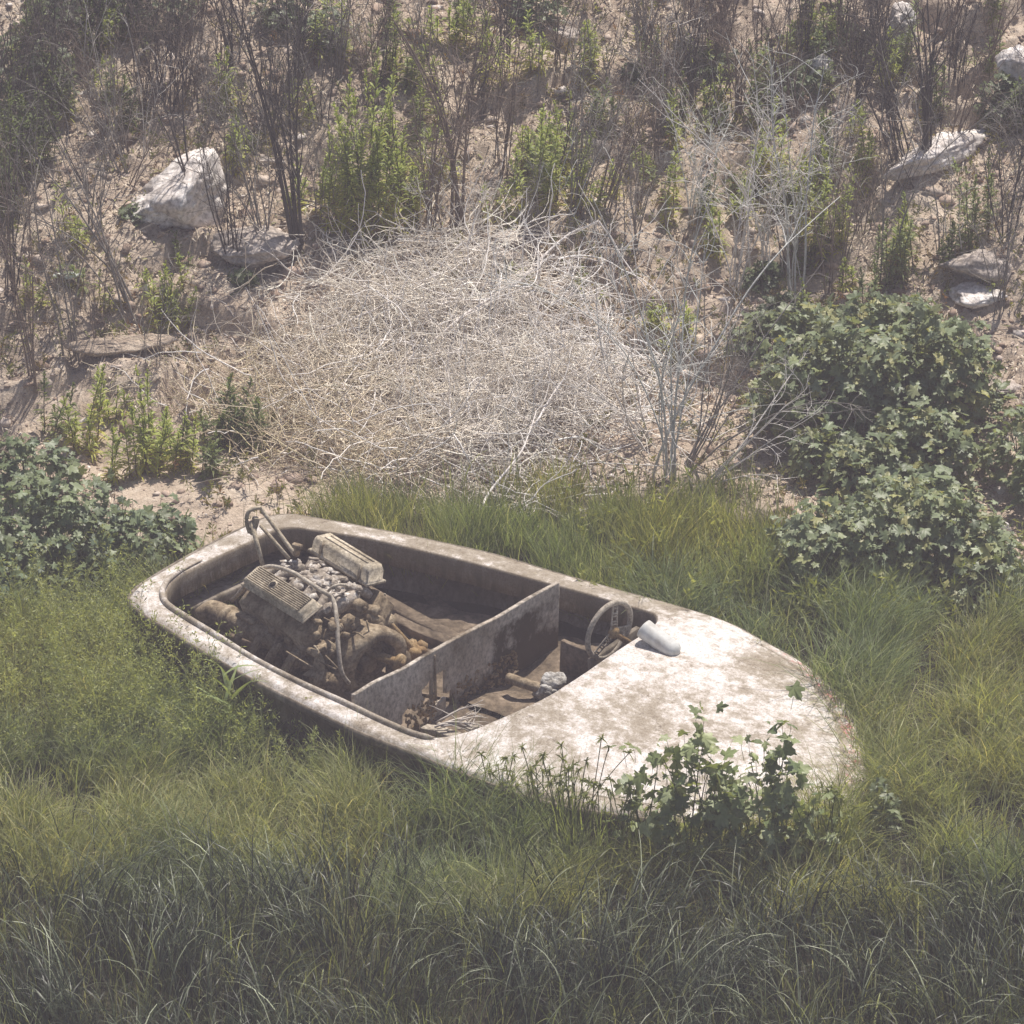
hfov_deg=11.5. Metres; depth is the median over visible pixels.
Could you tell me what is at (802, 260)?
green weed
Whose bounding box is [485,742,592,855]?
sedge
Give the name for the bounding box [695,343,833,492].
dry shrub
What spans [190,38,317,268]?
dry shrub
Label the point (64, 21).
dry shrub
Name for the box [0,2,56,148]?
dry shrub
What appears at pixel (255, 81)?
dry shrub
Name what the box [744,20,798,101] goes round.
green weed
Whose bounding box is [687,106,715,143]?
green weed
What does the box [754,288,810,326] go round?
bush
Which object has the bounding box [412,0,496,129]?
dry shrub
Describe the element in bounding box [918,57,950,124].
green weed
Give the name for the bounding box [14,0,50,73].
green weed
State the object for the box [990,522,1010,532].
stone
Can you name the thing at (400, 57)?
green weed
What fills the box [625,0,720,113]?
dry shrub
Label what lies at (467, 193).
dry shrub
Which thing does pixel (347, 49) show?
green weed
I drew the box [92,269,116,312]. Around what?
green weed
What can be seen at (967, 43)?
dry shrub
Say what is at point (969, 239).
green weed
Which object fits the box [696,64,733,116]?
green weed
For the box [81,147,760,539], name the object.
dead bush
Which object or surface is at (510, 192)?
green weed
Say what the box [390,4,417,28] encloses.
green weed
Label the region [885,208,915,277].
green weed
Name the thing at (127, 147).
dry shrub
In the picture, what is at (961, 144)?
boulder
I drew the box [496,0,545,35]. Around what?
dry shrub
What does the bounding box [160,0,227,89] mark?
dry shrub
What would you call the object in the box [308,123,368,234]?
green weed
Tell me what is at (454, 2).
green weed
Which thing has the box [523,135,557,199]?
green weed
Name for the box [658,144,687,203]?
green weed
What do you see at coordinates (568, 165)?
green weed
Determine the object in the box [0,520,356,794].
feathery weeds
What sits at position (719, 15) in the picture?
dry shrub
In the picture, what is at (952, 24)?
dry shrub
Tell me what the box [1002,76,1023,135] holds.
green weed
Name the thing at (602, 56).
dry shrub
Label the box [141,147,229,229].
boulder
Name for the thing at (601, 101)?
green weed
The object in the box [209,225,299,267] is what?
boulder
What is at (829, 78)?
green weed
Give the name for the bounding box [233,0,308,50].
dry shrub
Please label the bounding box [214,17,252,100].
dry shrub
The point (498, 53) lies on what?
green weed
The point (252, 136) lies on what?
green weed
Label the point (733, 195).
green weed
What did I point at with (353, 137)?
dry shrub
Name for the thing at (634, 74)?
bush
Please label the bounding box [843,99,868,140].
green weed
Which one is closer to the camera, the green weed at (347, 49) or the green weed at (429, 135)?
the green weed at (429, 135)
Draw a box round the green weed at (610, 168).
[598,157,623,199]
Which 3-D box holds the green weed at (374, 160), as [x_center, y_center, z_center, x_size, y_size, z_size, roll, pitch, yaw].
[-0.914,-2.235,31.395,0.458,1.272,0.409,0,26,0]
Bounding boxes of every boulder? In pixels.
[64,333,177,356]
[125,188,174,229]
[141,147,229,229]
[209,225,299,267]
[883,129,991,180]
[884,1,916,45]
[939,249,1011,283]
[949,281,1007,308]
[994,44,1023,99]
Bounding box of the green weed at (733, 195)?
[722,152,780,226]
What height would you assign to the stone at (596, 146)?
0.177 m
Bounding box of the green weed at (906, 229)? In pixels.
[891,200,916,251]
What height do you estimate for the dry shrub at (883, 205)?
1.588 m
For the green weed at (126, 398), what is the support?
on the ground at (30, 408)
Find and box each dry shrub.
[0,0,94,137]
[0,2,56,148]
[0,46,114,305]
[0,84,168,365]
[0,91,71,235]
[0,103,153,327]
[0,124,78,394]
[1,0,77,107]
[1,0,100,107]
[3,1,163,174]
[14,66,92,197]
[25,15,120,137]
[25,71,51,127]
[27,25,123,171]
[27,33,141,230]
[28,2,106,163]
[51,222,146,338]
[53,0,78,48]
[59,0,112,47]
[60,0,105,69]
[64,0,110,84]
[67,0,156,154]
[67,40,100,88]
[89,8,225,184]
[104,13,148,106]
[110,0,180,96]
[116,11,194,159]
[117,0,179,116]
[121,11,187,128]
[123,0,204,113]
[125,230,208,369]
[128,29,198,192]
[137,0,217,112]
[141,17,204,113]
[146,0,203,48]
[147,0,209,99]
[160,0,213,113]
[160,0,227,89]
[168,100,288,267]
[169,0,280,129]
[172,0,370,254]
[186,13,314,130]
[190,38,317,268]
[194,0,205,29]
[198,0,238,63]
[201,43,237,103]
[206,0,260,70]
[210,9,239,72]
[210,46,306,115]
[213,87,261,150]
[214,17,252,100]
[215,30,302,144]
[227,0,266,69]
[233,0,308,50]
[241,0,318,113]
[252,0,325,113]
[262,0,330,77]
[264,2,349,128]
[270,0,281,19]
[271,53,326,128]
[272,32,300,103]
[293,94,370,234]
[304,0,384,58]
[311,0,410,110]
[311,75,390,227]
[313,0,361,122]
[314,0,379,87]
[340,60,413,207]
[348,0,390,80]
[359,0,426,93]
[361,0,405,39]
[375,49,477,236]
[377,1,528,230]
[380,0,462,69]
[381,15,472,104]
[402,126,510,236]
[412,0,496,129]
[421,108,452,183]
[432,86,839,485]
[444,138,485,225]
[445,0,548,180]
[446,0,520,118]
[464,0,523,62]
[465,0,528,96]
[471,193,668,460]
[474,133,556,233]
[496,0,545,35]
[503,99,546,155]
[526,0,553,95]
[529,0,618,84]
[540,3,660,219]
[547,43,615,175]
[560,9,582,87]
[560,28,614,108]
[565,65,637,133]
[571,0,611,74]
[572,83,661,198]
[573,0,708,138]
[579,111,689,253]
[589,59,704,211]
[596,39,681,213]
[599,2,643,82]
[612,0,674,130]
[613,0,687,62]
[622,0,705,69]
[623,2,686,137]
[624,1,687,71]
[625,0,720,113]
[637,77,862,271]
[640,14,705,136]
[642,217,878,467]
[647,89,672,161]
[652,1,716,87]
[653,8,692,80]
[655,59,851,300]
[657,87,758,229]
[658,21,750,178]
[659,143,677,232]
[668,6,709,82]
[673,0,731,96]
[674,0,707,36]
[674,104,814,223]
[678,0,795,126]
[681,0,742,62]
[685,0,724,41]
[695,0,738,41]
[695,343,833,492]
[700,0,801,119]
[701,0,751,76]
[704,8,754,68]
[709,0,746,43]
[715,6,876,301]
[736,23,1023,280]
[741,0,795,61]
[742,0,844,129]
[744,0,823,125]
[752,164,819,276]
[772,63,870,202]
[779,102,905,294]
[781,0,809,55]
[783,0,833,55]
[794,112,856,194]
[803,0,878,81]
[813,76,936,176]
[814,0,868,42]
[815,24,887,155]
[816,0,917,162]
[816,103,926,235]
[825,0,857,38]
[829,0,920,106]
[831,0,887,44]
[831,0,887,105]
[851,0,909,53]
[852,0,897,50]
[852,16,916,143]
[853,7,919,87]
[853,68,930,156]
[858,100,913,188]
[872,0,970,150]
[879,16,938,111]
[886,9,969,209]
[888,122,974,254]
[896,23,967,142]
[915,183,988,254]
[916,127,1023,319]
[917,0,980,62]
[935,0,1001,90]
[938,21,1020,133]
[945,0,973,34]
[945,0,1023,74]
[965,188,1023,246]
[968,112,1023,243]
[969,36,1023,192]
[978,41,1023,178]
[983,101,1022,173]
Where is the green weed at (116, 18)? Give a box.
[107,5,121,33]
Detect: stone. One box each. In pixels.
[79,90,95,98]
[255,154,275,165]
[487,252,529,273]
[490,227,528,247]
[538,25,578,46]
[551,279,575,297]
[581,139,609,158]
[809,54,835,84]
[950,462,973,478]
[988,379,1023,394]
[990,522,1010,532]
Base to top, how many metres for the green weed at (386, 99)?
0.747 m
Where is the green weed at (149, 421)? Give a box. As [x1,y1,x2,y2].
[132,365,197,475]
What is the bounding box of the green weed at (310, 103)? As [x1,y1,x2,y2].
[284,77,316,125]
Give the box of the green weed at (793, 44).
[763,20,806,60]
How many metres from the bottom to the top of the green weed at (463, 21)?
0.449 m
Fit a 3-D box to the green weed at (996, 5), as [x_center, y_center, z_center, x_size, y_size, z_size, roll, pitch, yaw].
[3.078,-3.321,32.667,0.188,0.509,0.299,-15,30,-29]
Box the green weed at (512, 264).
[507,261,539,288]
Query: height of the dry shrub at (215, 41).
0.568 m
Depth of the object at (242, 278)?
31.22 m
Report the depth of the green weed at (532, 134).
32.19 m
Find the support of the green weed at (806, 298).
on the ground at (30, 408)
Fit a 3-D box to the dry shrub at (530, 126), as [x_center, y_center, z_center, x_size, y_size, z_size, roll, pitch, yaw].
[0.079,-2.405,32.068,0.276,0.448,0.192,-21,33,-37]
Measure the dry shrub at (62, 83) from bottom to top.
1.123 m
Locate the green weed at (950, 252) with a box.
[935,199,966,267]
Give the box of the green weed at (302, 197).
[289,153,342,210]
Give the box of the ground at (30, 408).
[0,0,1023,1023]
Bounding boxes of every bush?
[0,30,79,109]
[0,431,202,621]
[24,0,122,49]
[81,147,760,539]
[117,200,145,225]
[119,0,206,36]
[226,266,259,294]
[248,0,312,36]
[295,4,355,59]
[505,0,568,36]
[621,56,665,101]
[676,44,739,83]
[719,288,1018,504]
[739,260,784,296]
[752,464,1023,616]
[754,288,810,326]
[760,59,827,107]
[804,16,872,68]
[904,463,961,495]
[973,70,1023,128]
[978,401,1023,506]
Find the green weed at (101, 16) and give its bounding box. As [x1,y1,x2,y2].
[79,0,116,60]
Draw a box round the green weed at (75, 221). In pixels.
[51,182,90,257]
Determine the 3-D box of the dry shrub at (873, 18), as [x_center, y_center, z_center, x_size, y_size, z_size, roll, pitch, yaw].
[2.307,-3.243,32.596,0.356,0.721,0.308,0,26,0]
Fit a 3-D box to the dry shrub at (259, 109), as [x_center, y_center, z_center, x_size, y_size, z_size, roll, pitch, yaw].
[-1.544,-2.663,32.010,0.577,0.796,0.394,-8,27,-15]
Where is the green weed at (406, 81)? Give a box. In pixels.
[396,57,421,93]
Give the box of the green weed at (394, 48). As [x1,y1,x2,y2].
[385,4,419,85]
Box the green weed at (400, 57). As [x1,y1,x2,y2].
[382,24,420,80]
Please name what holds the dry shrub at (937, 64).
on the ground at (30, 408)
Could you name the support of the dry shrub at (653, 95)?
on the ground at (30, 408)
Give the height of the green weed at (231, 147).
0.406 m
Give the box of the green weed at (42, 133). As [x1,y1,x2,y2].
[31,77,61,165]
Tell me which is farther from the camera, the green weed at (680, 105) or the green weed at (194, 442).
the green weed at (680, 105)
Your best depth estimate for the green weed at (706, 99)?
32.35 m
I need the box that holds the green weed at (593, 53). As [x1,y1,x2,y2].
[574,20,601,92]
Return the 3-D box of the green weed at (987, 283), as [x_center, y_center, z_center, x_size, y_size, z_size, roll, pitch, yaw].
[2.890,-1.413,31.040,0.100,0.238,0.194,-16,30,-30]
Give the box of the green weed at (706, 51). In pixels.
[680,27,714,76]
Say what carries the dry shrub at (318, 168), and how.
on the ground at (30, 408)
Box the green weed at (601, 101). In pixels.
[583,77,626,136]
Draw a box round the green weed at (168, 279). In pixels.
[132,272,179,325]
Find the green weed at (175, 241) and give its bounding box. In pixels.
[170,230,193,268]
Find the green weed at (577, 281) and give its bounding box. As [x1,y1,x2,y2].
[573,264,608,298]
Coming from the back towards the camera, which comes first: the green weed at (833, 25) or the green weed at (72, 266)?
the green weed at (833, 25)
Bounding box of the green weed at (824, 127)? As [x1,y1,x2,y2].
[806,103,840,178]
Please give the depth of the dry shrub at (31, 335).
30.32 m
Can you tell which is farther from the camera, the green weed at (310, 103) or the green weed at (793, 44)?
the green weed at (793, 44)
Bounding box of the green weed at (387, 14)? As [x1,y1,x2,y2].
[376,0,403,36]
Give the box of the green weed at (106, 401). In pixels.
[88,366,120,422]
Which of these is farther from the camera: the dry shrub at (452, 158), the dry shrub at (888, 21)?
the dry shrub at (888, 21)
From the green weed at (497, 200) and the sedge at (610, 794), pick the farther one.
the green weed at (497, 200)
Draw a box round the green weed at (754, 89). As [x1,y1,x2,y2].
[740,55,774,131]
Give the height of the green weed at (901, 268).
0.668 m
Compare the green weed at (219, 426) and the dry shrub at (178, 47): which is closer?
the green weed at (219, 426)
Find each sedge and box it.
[453,749,536,828]
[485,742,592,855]
[512,733,633,862]
[572,773,656,877]
[789,766,881,881]
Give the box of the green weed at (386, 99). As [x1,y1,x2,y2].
[361,57,399,159]
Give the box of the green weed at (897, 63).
[891,42,903,83]
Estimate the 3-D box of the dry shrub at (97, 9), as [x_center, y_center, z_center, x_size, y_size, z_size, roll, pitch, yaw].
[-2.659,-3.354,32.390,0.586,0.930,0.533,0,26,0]
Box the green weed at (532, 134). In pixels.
[523,124,561,148]
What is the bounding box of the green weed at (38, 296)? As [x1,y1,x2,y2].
[17,255,50,316]
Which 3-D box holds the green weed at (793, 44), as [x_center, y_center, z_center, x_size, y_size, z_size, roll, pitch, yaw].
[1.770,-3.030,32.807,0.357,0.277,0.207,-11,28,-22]
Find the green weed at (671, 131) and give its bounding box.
[662,87,685,151]
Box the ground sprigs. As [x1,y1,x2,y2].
[0,0,1023,539]
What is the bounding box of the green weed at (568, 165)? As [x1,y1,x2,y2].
[552,90,574,184]
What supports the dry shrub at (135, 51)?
on the ground at (30, 408)
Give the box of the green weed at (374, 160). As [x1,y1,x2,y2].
[327,47,399,248]
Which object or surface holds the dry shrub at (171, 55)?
on the ground at (30, 408)
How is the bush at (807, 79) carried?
on the ground at (30, 408)
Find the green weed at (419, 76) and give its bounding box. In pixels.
[409,43,443,92]
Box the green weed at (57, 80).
[39,36,77,133]
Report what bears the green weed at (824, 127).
on the ground at (30, 408)
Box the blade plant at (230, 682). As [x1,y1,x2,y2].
[191,659,266,721]
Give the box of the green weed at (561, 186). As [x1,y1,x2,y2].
[538,175,575,200]
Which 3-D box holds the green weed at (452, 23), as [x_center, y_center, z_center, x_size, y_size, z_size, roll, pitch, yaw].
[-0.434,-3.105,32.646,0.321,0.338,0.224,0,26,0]
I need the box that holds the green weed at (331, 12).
[317,0,351,37]
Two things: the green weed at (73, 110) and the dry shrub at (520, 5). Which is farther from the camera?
the dry shrub at (520, 5)
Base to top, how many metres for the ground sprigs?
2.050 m
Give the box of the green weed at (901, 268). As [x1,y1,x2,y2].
[870,190,920,290]
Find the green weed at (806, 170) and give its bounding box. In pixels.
[780,148,832,201]
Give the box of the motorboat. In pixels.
[127,506,868,849]
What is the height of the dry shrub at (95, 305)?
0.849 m
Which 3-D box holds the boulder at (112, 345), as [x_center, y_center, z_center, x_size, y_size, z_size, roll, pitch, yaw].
[-2.371,-1.002,30.823,0.696,0.134,0.206,-5,26,-10]
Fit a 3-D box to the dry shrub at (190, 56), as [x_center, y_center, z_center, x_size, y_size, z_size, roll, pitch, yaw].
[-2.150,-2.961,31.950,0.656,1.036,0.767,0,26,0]
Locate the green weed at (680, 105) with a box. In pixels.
[661,74,688,135]
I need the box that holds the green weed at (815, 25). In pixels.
[802,9,834,50]
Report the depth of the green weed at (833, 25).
32.67 m
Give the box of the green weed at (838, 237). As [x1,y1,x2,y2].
[808,163,856,257]
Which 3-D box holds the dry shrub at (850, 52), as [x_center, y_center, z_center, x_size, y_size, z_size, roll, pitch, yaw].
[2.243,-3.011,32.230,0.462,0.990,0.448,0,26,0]
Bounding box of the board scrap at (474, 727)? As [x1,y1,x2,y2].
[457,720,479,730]
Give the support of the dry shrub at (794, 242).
on the ground at (30, 408)
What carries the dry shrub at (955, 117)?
on the ground at (30, 408)
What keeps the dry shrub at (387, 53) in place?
on the ground at (30, 408)
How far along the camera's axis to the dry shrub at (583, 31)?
32.53 m
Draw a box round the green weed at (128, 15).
[100,1,150,58]
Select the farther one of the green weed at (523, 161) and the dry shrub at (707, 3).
the dry shrub at (707, 3)
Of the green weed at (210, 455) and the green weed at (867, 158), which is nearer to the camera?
the green weed at (210, 455)
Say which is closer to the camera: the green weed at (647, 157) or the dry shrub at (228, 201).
the dry shrub at (228, 201)
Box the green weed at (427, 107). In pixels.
[409,82,449,131]
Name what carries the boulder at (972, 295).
on the ground at (30, 408)
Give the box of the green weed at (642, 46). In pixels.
[633,33,662,92]
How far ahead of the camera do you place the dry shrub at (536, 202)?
31.45 m
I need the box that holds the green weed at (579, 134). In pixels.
[565,128,593,170]
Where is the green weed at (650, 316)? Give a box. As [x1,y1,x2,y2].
[640,296,671,334]
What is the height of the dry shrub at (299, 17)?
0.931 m
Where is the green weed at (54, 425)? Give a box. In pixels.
[33,371,78,442]
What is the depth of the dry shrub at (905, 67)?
32.26 m
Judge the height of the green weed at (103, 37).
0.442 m
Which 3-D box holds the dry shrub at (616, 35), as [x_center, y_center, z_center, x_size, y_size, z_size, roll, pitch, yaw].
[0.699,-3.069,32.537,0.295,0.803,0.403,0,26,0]
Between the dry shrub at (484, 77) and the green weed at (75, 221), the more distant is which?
the dry shrub at (484, 77)
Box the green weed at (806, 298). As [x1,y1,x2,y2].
[792,277,811,314]
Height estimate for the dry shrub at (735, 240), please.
1.682 m
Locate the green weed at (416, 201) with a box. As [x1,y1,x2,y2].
[402,140,430,230]
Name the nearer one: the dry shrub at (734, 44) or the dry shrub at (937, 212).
the dry shrub at (937, 212)
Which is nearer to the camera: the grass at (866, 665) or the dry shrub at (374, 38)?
the grass at (866, 665)
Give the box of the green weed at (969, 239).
[950,147,998,250]
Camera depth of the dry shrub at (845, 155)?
31.69 m
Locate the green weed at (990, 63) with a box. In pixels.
[965,30,1006,82]
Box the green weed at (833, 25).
[807,6,857,57]
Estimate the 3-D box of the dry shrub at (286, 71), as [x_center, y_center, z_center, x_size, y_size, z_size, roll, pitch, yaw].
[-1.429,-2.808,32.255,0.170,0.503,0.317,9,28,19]
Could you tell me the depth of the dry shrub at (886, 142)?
31.68 m
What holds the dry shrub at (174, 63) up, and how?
on the ground at (30, 408)
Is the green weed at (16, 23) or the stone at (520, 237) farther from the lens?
the green weed at (16, 23)
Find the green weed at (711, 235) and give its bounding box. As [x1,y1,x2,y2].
[696,191,730,264]
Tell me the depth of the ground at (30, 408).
31.33 m
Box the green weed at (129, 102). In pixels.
[99,68,144,130]
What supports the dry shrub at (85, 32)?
on the ground at (30, 408)
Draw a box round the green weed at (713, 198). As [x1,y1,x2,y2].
[694,158,725,220]
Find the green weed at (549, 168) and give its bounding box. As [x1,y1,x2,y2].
[506,107,595,219]
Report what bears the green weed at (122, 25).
on the ground at (30, 408)
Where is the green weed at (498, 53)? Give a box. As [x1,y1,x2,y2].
[475,9,522,86]
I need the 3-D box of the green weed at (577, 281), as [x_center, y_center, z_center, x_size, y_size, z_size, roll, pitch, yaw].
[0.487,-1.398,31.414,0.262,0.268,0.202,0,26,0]
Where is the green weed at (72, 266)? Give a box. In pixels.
[50,264,92,297]
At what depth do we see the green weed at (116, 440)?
29.87 m
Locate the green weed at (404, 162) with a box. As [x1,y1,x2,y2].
[381,135,414,190]
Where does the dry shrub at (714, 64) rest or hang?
on the ground at (30, 408)
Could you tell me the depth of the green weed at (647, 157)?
32.13 m
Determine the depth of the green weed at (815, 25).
32.73 m
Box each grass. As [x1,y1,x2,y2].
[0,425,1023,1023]
[0,449,1023,1023]
[0,767,1023,1023]
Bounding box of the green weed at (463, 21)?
[454,0,497,56]
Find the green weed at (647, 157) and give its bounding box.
[624,145,656,175]
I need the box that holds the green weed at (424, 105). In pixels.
[414,68,429,123]
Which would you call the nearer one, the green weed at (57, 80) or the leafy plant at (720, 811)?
the leafy plant at (720, 811)
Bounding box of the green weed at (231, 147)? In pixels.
[223,115,248,177]
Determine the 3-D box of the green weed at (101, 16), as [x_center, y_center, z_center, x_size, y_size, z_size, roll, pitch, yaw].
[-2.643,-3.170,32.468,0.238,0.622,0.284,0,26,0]
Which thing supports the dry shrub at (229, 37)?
on the ground at (30, 408)
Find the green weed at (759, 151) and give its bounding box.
[735,96,793,190]
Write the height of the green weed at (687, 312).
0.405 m
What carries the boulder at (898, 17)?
on the ground at (30, 408)
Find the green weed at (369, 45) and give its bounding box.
[364,17,391,82]
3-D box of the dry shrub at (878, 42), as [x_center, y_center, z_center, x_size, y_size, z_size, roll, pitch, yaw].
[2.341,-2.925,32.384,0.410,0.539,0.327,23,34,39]
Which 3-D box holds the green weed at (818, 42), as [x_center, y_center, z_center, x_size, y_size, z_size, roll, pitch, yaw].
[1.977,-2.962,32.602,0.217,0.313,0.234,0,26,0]
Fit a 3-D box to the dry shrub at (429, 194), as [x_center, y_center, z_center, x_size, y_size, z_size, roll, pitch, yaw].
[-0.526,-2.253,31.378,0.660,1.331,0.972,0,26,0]
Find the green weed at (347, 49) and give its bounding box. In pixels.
[306,0,355,70]
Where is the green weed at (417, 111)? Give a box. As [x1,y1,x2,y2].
[407,96,426,149]
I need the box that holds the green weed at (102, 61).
[89,54,121,98]
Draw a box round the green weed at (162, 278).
[142,252,193,323]
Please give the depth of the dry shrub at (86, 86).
31.92 m
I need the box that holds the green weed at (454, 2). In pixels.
[446,0,483,31]
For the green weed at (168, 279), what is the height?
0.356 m
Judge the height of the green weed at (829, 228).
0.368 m
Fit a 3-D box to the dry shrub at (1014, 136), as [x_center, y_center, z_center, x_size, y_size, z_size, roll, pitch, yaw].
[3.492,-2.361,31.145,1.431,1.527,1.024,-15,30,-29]
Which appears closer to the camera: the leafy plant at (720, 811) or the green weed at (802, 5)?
the leafy plant at (720, 811)
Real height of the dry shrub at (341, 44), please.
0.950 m
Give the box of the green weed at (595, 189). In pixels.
[561,161,609,218]
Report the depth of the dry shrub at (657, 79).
32.18 m
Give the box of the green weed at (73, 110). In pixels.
[50,66,79,127]
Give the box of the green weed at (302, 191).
[281,180,305,213]
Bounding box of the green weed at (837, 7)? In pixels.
[828,0,846,27]
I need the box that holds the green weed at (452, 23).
[422,5,466,51]
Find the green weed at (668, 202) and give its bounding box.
[656,167,682,227]
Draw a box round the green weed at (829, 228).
[812,217,834,272]
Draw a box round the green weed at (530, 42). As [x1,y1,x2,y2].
[515,9,551,76]
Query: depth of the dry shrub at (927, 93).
31.56 m
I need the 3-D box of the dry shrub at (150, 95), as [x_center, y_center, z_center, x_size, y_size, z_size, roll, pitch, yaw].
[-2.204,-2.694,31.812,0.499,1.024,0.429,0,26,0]
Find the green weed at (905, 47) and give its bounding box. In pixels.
[891,0,922,85]
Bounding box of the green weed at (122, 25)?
[112,0,148,42]
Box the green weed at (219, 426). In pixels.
[194,372,256,456]
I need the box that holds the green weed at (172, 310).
[149,260,198,333]
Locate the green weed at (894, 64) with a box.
[867,26,908,91]
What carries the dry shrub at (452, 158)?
on the ground at (30, 408)
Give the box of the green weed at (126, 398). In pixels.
[106,385,134,425]
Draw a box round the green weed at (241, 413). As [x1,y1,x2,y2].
[222,376,271,462]
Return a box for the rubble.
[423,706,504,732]
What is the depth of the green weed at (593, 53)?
32.56 m
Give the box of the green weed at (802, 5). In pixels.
[792,0,835,27]
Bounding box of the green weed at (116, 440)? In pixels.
[100,393,170,487]
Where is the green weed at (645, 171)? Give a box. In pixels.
[638,160,660,190]
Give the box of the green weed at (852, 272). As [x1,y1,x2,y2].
[833,257,857,297]
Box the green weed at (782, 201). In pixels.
[771,165,815,220]
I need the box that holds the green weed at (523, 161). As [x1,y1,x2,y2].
[509,103,552,181]
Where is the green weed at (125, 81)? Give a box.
[101,71,132,100]
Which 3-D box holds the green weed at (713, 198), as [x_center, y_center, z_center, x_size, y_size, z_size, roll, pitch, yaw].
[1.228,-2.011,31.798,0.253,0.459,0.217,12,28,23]
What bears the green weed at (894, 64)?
on the ground at (30, 408)
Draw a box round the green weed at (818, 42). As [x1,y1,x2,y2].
[804,24,835,57]
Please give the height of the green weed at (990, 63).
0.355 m
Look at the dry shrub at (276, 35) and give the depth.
32.14 m
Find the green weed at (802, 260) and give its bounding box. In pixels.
[785,235,815,276]
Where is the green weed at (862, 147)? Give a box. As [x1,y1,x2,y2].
[850,101,879,191]
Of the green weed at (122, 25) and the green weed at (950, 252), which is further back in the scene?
the green weed at (122, 25)
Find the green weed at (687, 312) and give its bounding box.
[653,300,700,358]
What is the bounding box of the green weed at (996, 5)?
[978,0,1007,33]
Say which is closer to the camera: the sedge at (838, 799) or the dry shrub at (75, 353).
the sedge at (838, 799)
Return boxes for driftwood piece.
[420,724,461,737]
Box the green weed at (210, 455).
[193,430,227,487]
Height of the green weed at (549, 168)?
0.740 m
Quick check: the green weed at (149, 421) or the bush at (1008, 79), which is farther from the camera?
the bush at (1008, 79)
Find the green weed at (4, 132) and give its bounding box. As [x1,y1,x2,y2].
[0,117,18,155]
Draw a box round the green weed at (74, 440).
[58,364,112,465]
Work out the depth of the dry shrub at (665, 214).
31.65 m
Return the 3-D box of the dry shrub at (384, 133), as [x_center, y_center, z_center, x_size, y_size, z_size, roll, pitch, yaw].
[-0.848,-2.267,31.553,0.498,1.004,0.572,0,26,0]
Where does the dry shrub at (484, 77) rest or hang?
on the ground at (30, 408)
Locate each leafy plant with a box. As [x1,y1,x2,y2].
[602,680,848,891]
[853,765,908,863]
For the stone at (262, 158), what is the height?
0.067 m
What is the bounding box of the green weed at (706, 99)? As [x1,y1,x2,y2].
[676,70,734,135]
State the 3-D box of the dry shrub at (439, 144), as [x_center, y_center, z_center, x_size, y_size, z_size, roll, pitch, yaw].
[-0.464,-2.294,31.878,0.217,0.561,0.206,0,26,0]
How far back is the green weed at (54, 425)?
30.36 m
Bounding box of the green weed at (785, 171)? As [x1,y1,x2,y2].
[769,163,799,221]
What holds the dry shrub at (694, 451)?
on the ground at (30, 408)
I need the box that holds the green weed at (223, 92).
[207,45,244,117]
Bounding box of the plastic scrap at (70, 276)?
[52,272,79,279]
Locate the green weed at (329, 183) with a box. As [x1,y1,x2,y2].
[319,167,341,197]
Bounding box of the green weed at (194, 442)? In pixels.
[163,411,201,473]
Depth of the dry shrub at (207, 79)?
31.99 m
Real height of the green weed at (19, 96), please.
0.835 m
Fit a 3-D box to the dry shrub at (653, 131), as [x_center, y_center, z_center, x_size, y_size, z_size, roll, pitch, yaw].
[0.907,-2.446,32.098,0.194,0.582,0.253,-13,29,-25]
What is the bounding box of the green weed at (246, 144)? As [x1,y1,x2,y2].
[220,121,255,174]
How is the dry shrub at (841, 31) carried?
on the ground at (30, 408)
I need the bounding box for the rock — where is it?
[531,671,566,699]
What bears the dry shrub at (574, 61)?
on the ground at (30, 408)
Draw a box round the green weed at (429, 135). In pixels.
[416,102,459,181]
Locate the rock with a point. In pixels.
(552, 682)
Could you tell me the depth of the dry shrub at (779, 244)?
31.45 m
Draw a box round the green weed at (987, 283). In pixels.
[977,279,994,290]
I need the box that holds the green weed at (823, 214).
[789,131,833,269]
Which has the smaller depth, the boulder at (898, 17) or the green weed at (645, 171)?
the green weed at (645, 171)
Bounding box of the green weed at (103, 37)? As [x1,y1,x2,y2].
[78,1,116,64]
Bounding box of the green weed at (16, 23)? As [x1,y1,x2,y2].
[8,22,37,67]
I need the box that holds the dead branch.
[429,700,489,730]
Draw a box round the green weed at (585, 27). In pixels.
[577,19,602,65]
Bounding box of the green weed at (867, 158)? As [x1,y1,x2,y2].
[820,126,873,198]
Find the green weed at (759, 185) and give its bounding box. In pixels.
[721,173,767,200]
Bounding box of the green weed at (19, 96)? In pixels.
[0,73,50,195]
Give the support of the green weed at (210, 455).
on the ground at (30, 408)
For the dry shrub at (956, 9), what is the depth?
32.67 m
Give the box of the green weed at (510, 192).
[497,158,526,229]
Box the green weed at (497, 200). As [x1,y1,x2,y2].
[477,181,504,224]
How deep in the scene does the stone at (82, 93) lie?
32.28 m
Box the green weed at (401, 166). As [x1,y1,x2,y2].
[367,101,417,237]
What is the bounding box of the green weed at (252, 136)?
[222,107,260,155]
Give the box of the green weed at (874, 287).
[855,259,883,307]
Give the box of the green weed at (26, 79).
[1,44,53,114]
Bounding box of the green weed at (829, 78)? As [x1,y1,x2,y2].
[817,58,841,100]

